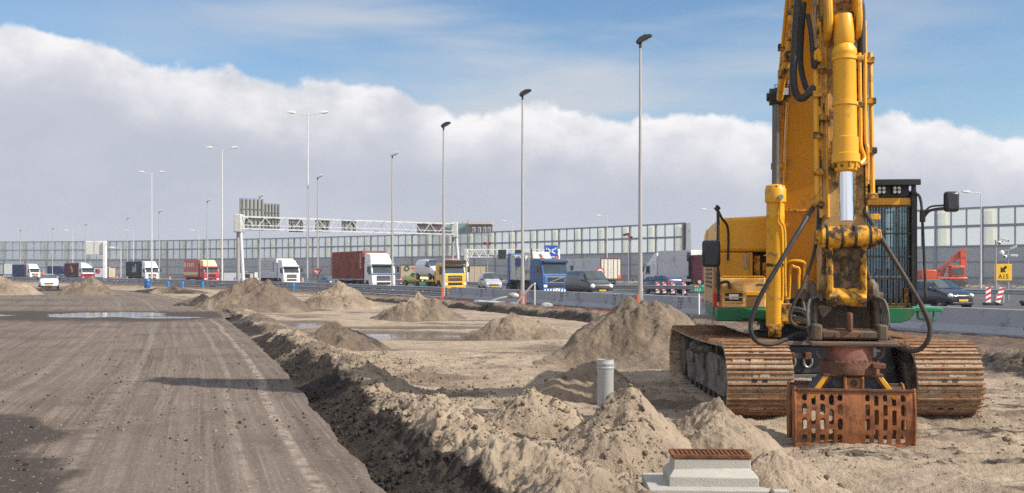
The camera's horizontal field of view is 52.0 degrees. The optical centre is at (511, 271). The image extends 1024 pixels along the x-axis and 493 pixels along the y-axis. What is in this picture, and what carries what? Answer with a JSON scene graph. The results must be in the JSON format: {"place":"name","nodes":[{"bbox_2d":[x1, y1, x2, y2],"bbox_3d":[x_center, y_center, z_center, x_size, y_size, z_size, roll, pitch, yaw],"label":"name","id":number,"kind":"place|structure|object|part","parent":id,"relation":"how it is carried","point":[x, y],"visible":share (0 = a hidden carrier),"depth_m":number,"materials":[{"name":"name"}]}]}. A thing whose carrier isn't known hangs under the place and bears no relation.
{"place":"outdoors","nodes":[
{"label":"outdoors","id":0,"kind":"place"},
{"bbox_2d":[0,286,385,492],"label":"road","id":1,"kind":"structure","parent":0,"point":[249,458],"depth_m":13.88,"materials":[{"name":"gravel"}]},
{"bbox_2d":[0,276,43,294],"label":"sand pile","id":2,"kind":"object","parent":1,"relation":"on","point":[9,287],"visible":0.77,"depth_m":83.05,"materials":[{"name":"sand"}]},
{"bbox_2d":[37,272,60,288],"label":"suv","id":3,"kind":"object","parent":1,"relation":"on","point":[49,280],"visible":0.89,"depth_m":103.33,"materials":[{"name":"white paint"}]},
{"bbox_2d":[57,276,122,294],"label":"sand pile","id":4,"kind":"object","parent":1,"relation":"on","point":[91,285],"visible":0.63,"depth_m":82.99,"materials":[{"name":"sand"}]},
{"bbox_2d":[0,311,265,317],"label":"puddle","id":5,"kind":"object","parent":1,"relation":"on","point":[224,314],"visible":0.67,"depth_m":44.53,"materials":[{"name":"liquid"}]},
{"bbox_2d":[416,220,492,255],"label":"apartment building","id":6,"kind":"structure","parent":0,"point":[468,226],"depth_m":345.00,"materials":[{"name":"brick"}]},
{"bbox_2d":[0,0,1023,258],"label":"sky","id":7,"kind":"structure","parent":0,"point":[95,95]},
{"bbox_2d":[12,278,1023,492],"bbox_3d":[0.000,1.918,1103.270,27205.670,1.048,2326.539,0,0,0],"label":"ground","id":8,"kind":"structure","parent":0,"point":[1002,359],"depth_m":14.03,"materials":[{"name":"sand"}]},
{"bbox_2d":[32,286,62,290],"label":"sand pile","id":9,"kind":"object","parent":8,"relation":"on","point":[44,289],"visible":0.25,"depth_m":99.35,"materials":[{"name":"sand"}]},
{"bbox_2d":[86,241,106,277],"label":"sign gantry","id":10,"kind":"object","parent":8,"relation":"on","point":[96,247],"visible":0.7,"depth_m":205.10,"materials":[{"name":"metal"}]},
{"bbox_2d":[144,279,150,287],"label":"barrel","id":11,"kind":"object","parent":8,"relation":"on","point":[147,283],"visible":1,"depth_m":117.74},
{"bbox_2d":[129,287,209,293],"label":"sand pile","id":12,"kind":"object","parent":8,"relation":"on","point":[168,290],"visible":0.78,"depth_m":96.08,"materials":[{"name":"sand"}]},
{"bbox_2d":[172,294,207,305],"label":"sand pile","id":13,"kind":"object","parent":8,"relation":"on","point":[196,300],"visible":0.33,"depth_m":56.18,"materials":[{"name":"sand"}]},
{"bbox_2d":[190,230,198,259],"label":"lamp post","id":14,"kind":"object","parent":8,"relation":"on","point":[198,243],"visible":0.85,"depth_m":249.94,"materials":[{"name":"metal"}]},
{"bbox_2d":[5,277,447,297],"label":"guardrail","id":15,"kind":"object","parent":8,"relation":"on","point":[428,290],"visible":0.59,"depth_m":105.41,"materials":[{"name":"metal"}]},
{"bbox_2d":[194,277,329,312],"bbox_3d":[-13.156,1.568,53.000,8.234,2.582,6.520,0,0,0],"label":"sand pile","id":16,"kind":"object","parent":8,"relation":"on","point":[256,294],"visible":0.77,"depth_m":51.80,"materials":[{"name":"sand"}]},
{"bbox_2d":[312,269,321,276],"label":"give way sign","id":17,"kind":"object","parent":8,"relation":"on","point":[317,272],"visible":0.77,"depth_m":111.98,"materials":[{"name":"metal"}]},
{"bbox_2d":[278,321,391,350],"bbox_3d":[-4.560,1.908,27.200,3.750,1.278,3.750,0,0,0],"label":"sand pile","id":18,"kind":"object","parent":8,"relation":"on","point":[335,334],"visible":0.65,"depth_m":26.53,"materials":[{"name":"sand"}]},
{"bbox_2d":[303,280,382,309],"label":"sand pile","id":19,"kind":"object","parent":8,"relation":"on","point":[337,295],"visible":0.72,"depth_m":56.84,"materials":[{"name":"sand"}]},
{"bbox_2d":[234,198,459,280],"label":"sign gantry","id":20,"kind":"object","parent":8,"relation":"on","point":[257,214],"visible":0.97,"depth_m":132.64,"materials":[{"name":"metal"}]},
{"bbox_2d":[369,291,466,320],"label":"sand pile","id":21,"kind":"object","parent":8,"relation":"on","point":[418,306],"visible":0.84,"depth_m":43.63,"materials":[{"name":"sand"}]},
{"bbox_2d":[419,279,425,290],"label":"kilometre sign","id":22,"kind":"object","parent":8,"relation":"on","point":[422,283],"visible":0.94,"depth_m":89.98,"materials":[{"name":"metal"}]},
{"bbox_2d":[287,319,573,340],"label":"puddle","id":23,"kind":"object","parent":8,"relation":"on","point":[375,335],"visible":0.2,"depth_m":34.42,"materials":[{"name":"liquid"}]},
{"bbox_2d":[441,122,450,297],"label":"lamp post","id":24,"kind":"object","parent":8,"relation":"on","point":[444,124],"visible":0.97,"depth_m":72.94,"materials":[{"name":"grey metal"}]},
{"bbox_2d":[449,287,481,299],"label":"concrete barrier","id":25,"kind":"object","parent":8,"relation":"on","point":[465,293],"visible":0.84,"depth_m":70.18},
{"bbox_2d":[474,293,518,305],"bbox_3d":[-0.907,1.560,57.441,2.671,0.840,1.118,0,0,15],"label":"fallen lamp post","id":26,"kind":"object","parent":8,"relation":"on","point":[493,301],"visible":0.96,"depth_m":57.28,"materials":[{"name":"grey metal"}]},
{"bbox_2d":[479,288,518,301],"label":"concrete barrier","id":27,"kind":"object","parent":8,"relation":"on","point":[489,294],"visible":0.7,"depth_m":65.12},
{"bbox_2d":[464,249,559,281],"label":"sign gantry","id":28,"kind":"object","parent":8,"relation":"on","point":[501,253],"visible":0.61,"depth_m":171.43,"materials":[{"name":"metal"}]},
{"bbox_2d":[460,312,571,340],"bbox_3d":[0.000,1.922,32.200,4.375,1.386,3.125,0,0,0],"label":"sand pile","id":29,"kind":"object","parent":8,"relation":"on","point":[511,326],"visible":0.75,"depth_m":31.69,"materials":[{"name":"sand"}]},
{"bbox_2d":[515,284,532,304],"bbox_3d":[0.570,1.324,57.000,1.229,1.384,0.120,0,0,0],"label":"leaning pole","id":30,"kind":"object","parent":8,"relation":"on","point":[523,294],"visible":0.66,"depth_m":56.95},
{"bbox_2d":[25,276,1023,302],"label":"guardrail","id":31,"kind":"object","parent":8,"relation":"on","point":[972,291],"visible":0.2,"depth_m":81.46,"materials":[{"name":"metal"}]},
{"bbox_2d":[519,89,531,303],"bbox_3d":[0.762,-4.242,59.700,0.706,12.291,0.320,0,0,0],"label":"lamp post","id":32,"kind":"object","parent":8,"relation":"on","point":[523,93],"visible":0.94,"depth_m":59.64,"materials":[{"name":"grey metal"}]},
{"bbox_2d":[480,388,585,437],"bbox_3d":[0.304,2.016,13.600,2.124,1.020,2.001,0,0,0],"label":"sand pile","id":33,"kind":"object","parent":8,"relation":"on","point":[534,423],"visible":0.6,"depth_m":13.22,"materials":[{"name":"sand"}]},
{"bbox_2d":[516,290,562,304],"bbox_3d":[1.642,1.460,59.363,0.600,0.800,5.960,0,0,-23],"label":"concrete barrier","id":34,"kind":"object","parent":8,"relation":"on","point":[551,297],"visible":0.68,"depth_m":58.74,"materials":[{"name":"concrete"}]},
{"bbox_2d":[540,302,552,306],"bbox_3d":[1.845,1.850,56.000,0.795,0.440,0.795,0,0,0],"label":"concrete lump","id":35,"kind":"object","parent":8,"relation":"on","point":[545,304],"visible":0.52,"depth_m":55.81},
{"bbox_2d":[545,245,557,258],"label":"direction sign","id":36,"kind":"object","parent":8,"relation":"on","point":[551,250],"visible":0.56,"depth_m":159.96,"materials":[{"name":"metal"}]},
{"bbox_2d":[547,307,610,311],"bbox_3d":[3.690,1.747,47.200,0.424,0.195,11.264,0,0,-21],"label":"warning tape","id":37,"kind":"object","parent":8,"relation":"on","point":[584,308],"visible":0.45,"depth_m":47.29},
{"bbox_2d":[559,291,617,309],"bbox_3d":[3.958,1.460,53.829,0.600,0.800,5.960,0,0,-23],"label":"concrete barrier","id":38,"kind":"object","parent":8,"relation":"on","point":[593,300],"visible":0.85,"depth_m":53.48,"materials":[{"name":"concrete"}]},
{"bbox_2d":[536,361,671,402],"bbox_3d":[1.292,1.982,16.900,3.110,1.090,1.777,0,0,0],"label":"sand pile","id":39,"kind":"object","parent":8,"relation":"on","point":[575,389],"visible":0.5,"depth_m":16.58,"materials":[{"name":"sand"}]},
{"bbox_2d":[596,359,614,406],"bbox_3d":[1.105,1.619,12.400,0.216,1.166,0.216,0,0,0],"label":"drain pipe","id":40,"kind":"object","parent":8,"relation":"in","point":[605,377],"visible":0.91,"depth_m":12.32,"materials":[{"name":"grey plastic"}]},
{"bbox_2d":[532,296,694,370],"bbox_3d":[2.788,1.652,23.700,5.611,2.215,5.265,0,0,0],"label":"sand pile","id":41,"kind":"object","parent":8,"relation":"on","point":[628,335],"visible":0.66,"depth_m":22.68,"materials":[{"name":"sand"}]},
{"bbox_2d":[543,385,691,474],"bbox_3d":[1.263,1.879,11.300,2.516,1.344,2.861,0,0,0],"label":"sand pile","id":42,"kind":"object","parent":8,"relation":"on","point":[672,437],"visible":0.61,"depth_m":10.77,"materials":[{"name":"sand"}]},
{"bbox_2d":[636,34,651,301],"bbox_3d":[5.769,-4.215,45.800,0.706,12.291,0.320,0,0,0],"label":"lamp post","id":43,"kind":"object","parent":8,"relation":"on","point":[640,40],"visible":0.93,"depth_m":45.73,"materials":[{"name":"grey metal"}]},
{"bbox_2d":[268,299,1023,492],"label":"rubble","id":44,"kind":"object","parent":8,"relation":"on","point":[372,473],"visible":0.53,"depth_m":12.24,"materials":[{"name":"beige soil"}]},
{"bbox_2d":[612,294,681,309],"bbox_3d":[6.275,1.460,48.294,0.600,0.800,5.960,0,0,-23],"label":"concrete barrier","id":45,"kind":"object","parent":8,"relation":"on","point":[674,301],"visible":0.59,"depth_m":47.23,"materials":[{"name":"concrete"}]},
{"bbox_2d":[679,296,706,314],"bbox_3d":[8.592,1.460,42.759,0.600,0.800,5.960,0,0,-23],"label":"concrete barrier","id":46,"kind":"object","parent":8,"relation":"on","point":[689,305],"visible":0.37,"depth_m":44.59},
{"bbox_2d":[692,280,703,313],"bbox_3d":[7.534,1.136,42.212,0.540,1.627,0.145,0,0,0],"label":"kilometre sign","id":47,"kind":"object","parent":8,"relation":"on","point":[698,286],"visible":0.96,"depth_m":42.18,"materials":[{"name":"metal"}]},
{"bbox_2d":[642,473,788,492],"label":"concrete slab","id":48,"kind":"object","parent":8,"relation":"on","point":[655,482],"depth_m":8.88,"materials":[{"name":"concrete"}]},
{"bbox_2d":[663,449,758,486],"bbox_3d":[1.732,1.750,9.200,0.760,0.339,0.500,0,0,2],"label":"concrete block","id":49,"kind":"object","parent":48,"relation":"on","point":[707,468],"depth_m":9.03,"materials":[{"name":"concrete"}]},
{"bbox_2d":[673,396,789,461],"bbox_3d":[2.257,1.951,11.700,1.875,1.137,2.125,0,0,0],"label":"sand pile","id":50,"kind":"object","parent":8,"relation":"on","point":[727,429],"visible":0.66,"depth_m":11.33,"materials":[{"name":"sand"}]},
{"bbox_2d":[751,450,851,492],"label":"sand pile","id":51,"kind":"object","parent":8,"relation":"on","point":[769,471],"visible":0.66,"depth_m":9.06,"materials":[{"name":"sand"}]},
{"bbox_2d":[669,0,985,447],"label":"excavator","id":52,"kind":"object","parent":8,"relation":"on","point":[809,288],"visible":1,"depth_m":13.90,"materials":[{"name":"metal"}]},
{"bbox_2d":[715,252,752,292],"bbox_3d":[3.633,0.125,17.639,0.966,0.850,3.043,0,0,0],"label":"engine door","id":53,"kind":"structure","parent":52,"relation":"in","point":[735,265],"depth_m":16.15,"materials":[{"name":"metal"}]},
{"bbox_2d":[866,205,1023,284],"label":"noise barrier","id":54,"kind":"object","parent":8,"relation":"on","point":[937,256],"visible":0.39,"depth_m":154.93,"materials":[{"name":"glass"}]},
{"bbox_2d":[888,305,1023,337],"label":"concrete barrier","id":55,"kind":"object","parent":8,"relation":"on","point":[992,322],"visible":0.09,"depth_m":30.67,"materials":[{"name":"concrete"}]},
{"bbox_2d":[994,264,1011,300],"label":"route sign","id":56,"kind":"object","parent":8,"relation":"on","point":[1004,271],"visible":0.84,"depth_m":67.98,"materials":[{"name":"metal"}]},
{"bbox_2d":[22,278,1023,309],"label":"motorway","id":57,"kind":"structure","parent":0,"point":[1011,303],"depth_m":90.34,"materials":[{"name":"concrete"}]},
{"bbox_2d":[0,264,11,274],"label":"box trailer","id":58,"kind":"object","parent":57,"relation":"on","point":[5,269],"visible":1,"depth_m":236.07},
{"bbox_2d":[19,229,22,263],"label":"lamp post","id":59,"kind":"object","parent":57,"relation":"on","point":[20,245],"visible":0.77,"depth_m":257.96,"materials":[{"name":"grey metal"}]},
{"bbox_2d":[12,264,41,278],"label":"truck","id":60,"kind":"object","parent":57,"relation":"on","point":[25,270],"visible":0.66,"depth_m":245.90,"materials":[{"name":"white metal"}]},
{"bbox_2d":[52,227,54,273],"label":"lamp post","id":61,"kind":"object","parent":57,"relation":"on","point":[52,249],"visible":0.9,"depth_m":245.94,"materials":[{"name":"grey metal"}]},
{"bbox_2d":[47,266,63,274],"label":"truck","id":62,"kind":"object","parent":57,"relation":"on","point":[58,270],"visible":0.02,"depth_m":264.26,"materials":[{"name":"blue metal"}]},
{"bbox_2d":[64,262,96,279],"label":"truck","id":63,"kind":"object","parent":57,"relation":"on","point":[80,270],"visible":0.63,"depth_m":206.26,"materials":[{"name":"white metal"}]},
{"bbox_2d":[94,267,102,277],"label":"site container","id":64,"kind":"object","parent":57,"relation":"on","point":[99,273],"visible":0.4,"depth_m":240.00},
{"bbox_2d":[107,268,114,277],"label":"site container","id":65,"kind":"object","parent":57,"relation":"on","point":[110,272],"visible":0.66,"depth_m":237.14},
{"bbox_2d":[126,261,161,281],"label":"truck","id":66,"kind":"object","parent":57,"relation":"on","point":[139,269],"visible":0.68,"depth_m":186.41,"materials":[{"name":"white metal"}]},
{"bbox_2d":[139,171,164,278],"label":"lamp post","id":67,"kind":"object","parent":57,"relation":"on","point":[151,220],"visible":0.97,"depth_m":180.91,"materials":[{"name":"metal"}]},
{"bbox_2d":[158,210,162,281],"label":"lamp post","id":68,"kind":"object","parent":57,"relation":"on","point":[159,211],"visible":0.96,"depth_m":177.96,"materials":[{"name":"grey metal"}]},
{"bbox_2d":[183,260,220,282],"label":"truck","id":69,"kind":"object","parent":57,"relation":"on","point":[195,269],"visible":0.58,"depth_m":166.46,"materials":[{"name":"red metal"}]},
{"bbox_2d":[206,199,210,279],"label":"lamp post","id":70,"kind":"object","parent":57,"relation":"on","point":[207,200],"visible":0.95,"depth_m":150.94,"materials":[{"name":"grey metal"}]},
{"bbox_2d":[206,146,237,279],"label":"lamp post","id":71,"kind":"object","parent":57,"relation":"on","point":[222,212],"visible":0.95,"depth_m":145.43,"materials":[{"name":"metal"}]},
{"bbox_2d":[223,271,240,280],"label":"box trailer","id":72,"kind":"object","parent":57,"relation":"on","point":[229,275],"visible":0.38,"depth_m":190.00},
{"bbox_2d":[245,272,258,279],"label":"box trailer","id":73,"kind":"object","parent":57,"relation":"on","point":[251,275],"visible":0.35,"depth_m":186.00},
{"bbox_2d":[258,194,263,280],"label":"lamp post","id":74,"kind":"object","parent":57,"relation":"on","point":[261,195],"visible":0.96,"depth_m":141.92,"materials":[{"name":"grey metal"}]},
{"bbox_2d":[258,258,302,284],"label":"truck","id":75,"kind":"object","parent":57,"relation":"on","point":[279,269],"visible":0.78,"depth_m":146.10,"materials":[{"name":"white metal"}]},
{"bbox_2d":[287,111,328,282],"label":"lamp post","id":76,"kind":"object","parent":57,"relation":"on","point":[321,112],"visible":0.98,"depth_m":113.43,"materials":[{"name":"metal"}]},
{"bbox_2d":[316,175,322,286],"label":"lamp post","id":77,"kind":"object","parent":57,"relation":"on","point":[318,176],"visible":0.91,"depth_m":112.93,"materials":[{"name":"grey metal"}]},
{"bbox_2d":[319,276,340,286],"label":"car","id":78,"kind":"object","parent":57,"relation":"on","point":[325,279],"visible":0.43,"depth_m":118.90,"materials":[{"name":"blue paint"}]},
{"bbox_2d":[0,222,690,280],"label":"noise barrier","id":79,"kind":"object","parent":57,"relation":"on","point":[173,267],"visible":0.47,"depth_m":273.87,"materials":[{"name":"glass"}]},
{"bbox_2d":[332,251,398,289],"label":"truck","id":80,"kind":"object","parent":57,"relation":"on","point":[371,267],"visible":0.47,"depth_m":103.85,"materials":[{"name":"red metal"}]},
{"bbox_2d":[390,152,398,289],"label":"lamp post","id":81,"kind":"object","parent":57,"relation":"on","point":[392,272],"visible":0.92,"depth_m":91.44,"materials":[{"name":"grey metal"}]},
{"bbox_2d":[400,264,415,282],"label":"site container","id":82,"kind":"object","parent":57,"relation":"on","point":[406,269],"visible":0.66,"depth_m":165.00,"materials":[{"name":"beige metal"}]},
{"bbox_2d":[402,270,427,285],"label":"pickup truck","id":83,"kind":"object","parent":57,"relation":"on","point":[412,275],"visible":0.52,"depth_m":127.72,"materials":[{"name":"paint"}]},
{"bbox_2d":[409,259,469,291],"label":"recovery truck","id":84,"kind":"object","parent":57,"relation":"on","point":[455,274],"visible":0.74,"depth_m":98.23,"materials":[{"name":"yellow metal"}]},
{"bbox_2d":[415,259,441,279],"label":"van","id":85,"kind":"object","parent":84,"relation":"on","point":[425,268],"visible":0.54,"depth_m":101.88,"materials":[{"name":"white paint"}]},
{"bbox_2d":[468,265,486,281],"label":"site container","id":86,"kind":"object","parent":57,"relation":"on","point":[475,272],"visible":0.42,"depth_m":165.00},
{"bbox_2d":[483,242,490,271],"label":"floodlight mast","id":87,"kind":"object","parent":57,"relation":"on","point":[488,243],"visible":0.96,"depth_m":151.94,"materials":[{"name":"metal"}]},
{"bbox_2d":[478,272,502,288],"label":"van","id":88,"kind":"object","parent":57,"relation":"on","point":[489,280],"visible":0.8,"depth_m":97.89,"materials":[{"name":"silver metal"}]},
{"bbox_2d":[506,249,573,290],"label":"truck","id":89,"kind":"object","parent":57,"relation":"on","point":[544,271],"visible":0.8,"depth_m":84.15,"materials":[{"name":"blue"}]},
{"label":"side window","id":90,"kind":"part","parent":89,"relation":"part of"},
{"bbox_2d":[565,270,612,292],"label":"van","id":91,"kind":"object","parent":57,"relation":"on","point":[593,281],"visible":0.81,"depth_m":76.06,"materials":[{"name":"paint"}]},
{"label":"side window","id":92,"kind":"part","parent":91,"relation":"part of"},
{"bbox_2d":[566,258,620,284],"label":"semi trailer","id":93,"kind":"object","parent":57,"relation":"on","point":[611,267],"visible":0.27,"depth_m":117.30,"materials":[{"name":"metal"}]},
{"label":"rear door","id":94,"kind":"part","parent":93,"relation":"part of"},
{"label":"rear door","id":95,"kind":"part","parent":93,"relation":"part of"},
{"bbox_2d":[623,233,632,284],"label":"floodlight mast","id":96,"kind":"object","parent":57,"relation":"on","point":[628,235],"visible":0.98,"depth_m":149.94,"materials":[{"name":"metal"}]},
{"bbox_2d":[643,276,655,290],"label":"car","id":97,"kind":"object","parent":57,"relation":"on","point":[645,280],"visible":0.07,"depth_m":101.82,"materials":[{"name":"blue paint"}]},
{"bbox_2d":[654,282,660,294],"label":"marker board","id":98,"kind":"object","parent":57,"relation":"on","point":[657,291],"visible":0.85,"depth_m":84.57,"materials":[{"name":"white plastic"}]},
{"bbox_2d":[644,275,683,293],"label":"car","id":99,"kind":"object","parent":57,"relation":"on","point":[668,279],"visible":0.66,"depth_m":88.55,"materials":[{"name":"blue paint"}]},
{"bbox_2d":[661,282,667,294],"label":"marker board","id":100,"kind":"object","parent":57,"relation":"on","point":[664,291],"visible":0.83,"depth_m":84.17,"materials":[{"name":"white plastic"}]},
{"bbox_2d":[642,250,701,290],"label":"truck","id":101,"kind":"object","parent":57,"relation":"on","point":[675,262],"visible":0.3,"depth_m":99.15,"materials":[{"name":"grey metal"}]},
{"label":"side window","id":102,"kind":"part","parent":101,"relation":"part of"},
{"bbox_2d":[670,282,675,294],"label":"marker board","id":103,"kind":"object","parent":57,"relation":"on","point":[672,290],"visible":0.88,"depth_m":83.57,"materials":[{"name":"white plastic"}]},
{"bbox_2d":[687,252,703,281],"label":"semi trailer","id":104,"kind":"object","parent":57,"relation":"on","point":[695,269],"visible":0.04,"depth_m":93.20,"materials":[{"name":"metal"}]},
{"bbox_2d":[917,248,967,286],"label":"excavator","id":105,"kind":"object","parent":57,"relation":"on","point":[956,275],"visible":0.77,"depth_m":128.73,"materials":[{"name":"orange paint"}]},
{"bbox_2d":[952,268,963,274],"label":"cab window","id":106,"kind":"structure","parent":105,"relation":"in","point":[955,271],"depth_m":128.66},
{"bbox_2d":[917,279,973,307],"bbox_3d":[21.522,1.140,52.816,2.080,1.530,3.500,0,0,-17],"label":"hatchback","id":107,"kind":"object","parent":57,"relation":"on","point":[944,293],"visible":0.75,"depth_m":51.88,"materials":[{"name":"black paint"}]},
{"bbox_3d":[20.666,0.658,53.345,0.228,0.370,0.804,0,0,-17],"label":"side window","id":108,"kind":"part","parent":107,"relation":"part of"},
{"bbox_3d":[20.917,0.700,52.487,0.223,0.408,0.854,0,0,-17],"label":"side window","id":109,"kind":"part","parent":107,"relation":"part of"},
{"bbox_2d":[962,190,981,287],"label":"lamp post","id":110,"kind":"object","parent":57,"relation":"on","point":[965,191],"visible":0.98,"depth_m":117.94,"materials":[{"name":"metal"}]},
{"bbox_2d":[982,286,993,304],"bbox_3d":[26.566,1.322,58.500,0.500,1.056,0.400,0,0,0],"label":"marker board","id":111,"kind":"object","parent":57,"relation":"on","point":[988,294],"visible":1,"depth_m":58.47,"materials":[{"name":"white plastic"}]},
{"bbox_2d":[991,287,1004,304],"bbox_3d":[27.204,1.346,58.500,0.500,1.056,0.400,17,0,0],"label":"marker board","id":112,"kind":"object","parent":57,"relation":"on","point":[999,296],"visible":0.91,"depth_m":58.47,"materials":[{"name":"white plastic"}]},
{"bbox_2d":[995,237,1008,299],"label":"camera mast","id":113,"kind":"object","parent":57,"relation":"on","point":[1003,239],"visible":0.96,"depth_m":65.95,"materials":[{"name":"metal"}]},
{"bbox_2d":[999,245,1018,298],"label":"camera mast","id":114,"kind":"object","parent":57,"relation":"on","point":[1001,252],"visible":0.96,"depth_m":71.94,"materials":[{"name":"metal"}]}
]}

